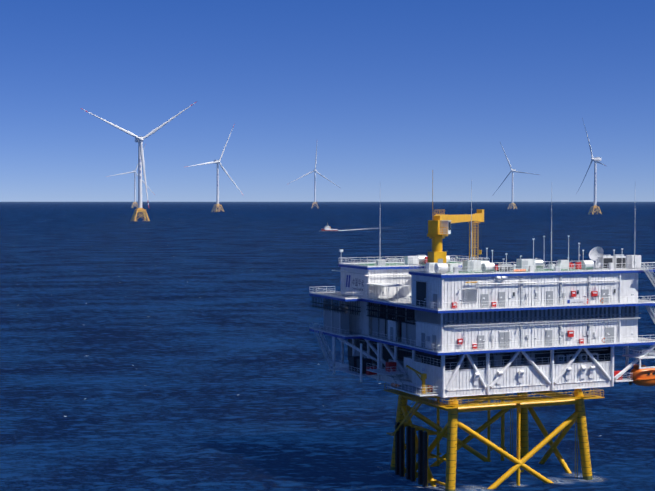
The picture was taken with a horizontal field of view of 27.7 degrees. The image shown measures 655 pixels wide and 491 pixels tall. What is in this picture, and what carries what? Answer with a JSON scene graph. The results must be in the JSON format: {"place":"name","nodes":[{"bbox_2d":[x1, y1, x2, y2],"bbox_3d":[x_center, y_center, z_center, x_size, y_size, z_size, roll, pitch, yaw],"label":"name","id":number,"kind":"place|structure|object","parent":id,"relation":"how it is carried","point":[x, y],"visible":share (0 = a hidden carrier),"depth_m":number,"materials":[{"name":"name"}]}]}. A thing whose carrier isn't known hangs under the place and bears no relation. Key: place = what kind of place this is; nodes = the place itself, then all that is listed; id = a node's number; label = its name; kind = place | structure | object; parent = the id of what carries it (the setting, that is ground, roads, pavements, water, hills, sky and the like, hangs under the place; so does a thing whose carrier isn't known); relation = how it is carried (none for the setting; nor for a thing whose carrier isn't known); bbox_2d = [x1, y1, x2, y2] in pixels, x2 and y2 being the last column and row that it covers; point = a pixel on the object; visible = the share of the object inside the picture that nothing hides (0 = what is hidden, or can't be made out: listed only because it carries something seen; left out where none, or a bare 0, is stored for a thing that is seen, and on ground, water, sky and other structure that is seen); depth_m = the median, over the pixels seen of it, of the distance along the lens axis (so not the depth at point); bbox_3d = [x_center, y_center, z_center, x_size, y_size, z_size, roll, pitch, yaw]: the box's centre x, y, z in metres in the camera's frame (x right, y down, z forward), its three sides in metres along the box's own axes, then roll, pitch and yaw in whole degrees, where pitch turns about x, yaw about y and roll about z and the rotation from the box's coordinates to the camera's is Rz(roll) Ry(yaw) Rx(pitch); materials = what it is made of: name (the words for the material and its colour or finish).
{"place":"outdoors","nodes":[
{"label":"outdoors","id":0,"kind":"place"},
{"bbox_2d":[0,202,654,490],"bbox_3d":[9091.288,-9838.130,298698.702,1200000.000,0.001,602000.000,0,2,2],"label":"sea","id":1,"kind":"structure","parent":0,"point":[172,346],"depth_m":385.63,"materials":[{"name":"liquid"}]},
{"bbox_2d":[107,144,154,207],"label":"turbine","id":2,"kind":"object","parent":1,"relation":"in","point":[134,202],"visible":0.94,"depth_m":9673.30,"materials":[{"name":"white metal"}]},
{"bbox_2d":[81,101,196,220],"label":"turbine","id":3,"kind":"object","parent":1,"relation":"in","point":[141,164],"visible":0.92,"depth_m":3052.80,"materials":[{"name":"white metal"}]},
{"bbox_2d":[186,126,241,211],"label":"turbine","id":4,"kind":"object","parent":1,"relation":"in","point":[217,204],"visible":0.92,"depth_m":5759.46,"materials":[{"name":"white metal"}]},
{"bbox_2d":[286,146,338,206],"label":"turbine","id":5,"kind":"object","parent":1,"relation":"in","point":[314,171],"visible":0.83,"depth_m":9123.92,"materials":[{"name":"white metal"}]},
{"bbox_2d":[321,226,337,230],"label":"boat","id":6,"kind":"object","parent":1,"relation":"on","point":[327,228],"visible":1,"depth_m":2023.13,"materials":[{"name":"white metal"}]},
{"bbox_2d":[379,455,602,490],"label":"sea foam","id":7,"kind":"object","parent":1,"relation":"on","point":[479,486],"visible":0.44,"depth_m":211.99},
{"bbox_2d":[384,383,604,490],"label":"jacket foundation","id":8,"kind":"object","parent":1,"relation":"in","point":[523,403],"visible":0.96,"depth_m":213.20,"materials":[{"name":"yellow metal"}]},
{"bbox_2d":[309,180,654,397],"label":"offshore platform topside","id":9,"kind":"object","parent":8,"relation":"on","point":[418,325],"visible":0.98,"depth_m":211.96,"materials":[{"name":"metal"}]},
{"bbox_2d":[427,191,483,262],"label":"deck crane","id":10,"kind":"object","parent":9,"relation":"on","point":[439,227],"visible":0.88,"depth_m":210.88,"materials":[{"name":"yellow metal"}]},
{"bbox_2d":[492,143,537,208],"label":"turbine","id":11,"kind":"object","parent":1,"relation":"in","point":[512,203],"visible":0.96,"depth_m":7883.73,"materials":[{"name":"white metal"}]},
{"bbox_2d":[579,118,605,213],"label":"turbine","id":12,"kind":"object","parent":1,"relation":"in","point":[595,159],"visible":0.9,"depth_m":4657.81,"materials":[{"name":"white metal"}]},
{"bbox_2d":[0,0,654,201],"label":"sky","id":13,"kind":"structure","parent":0,"point":[398,100],"materials":[{"name":"blue"}]}
]}

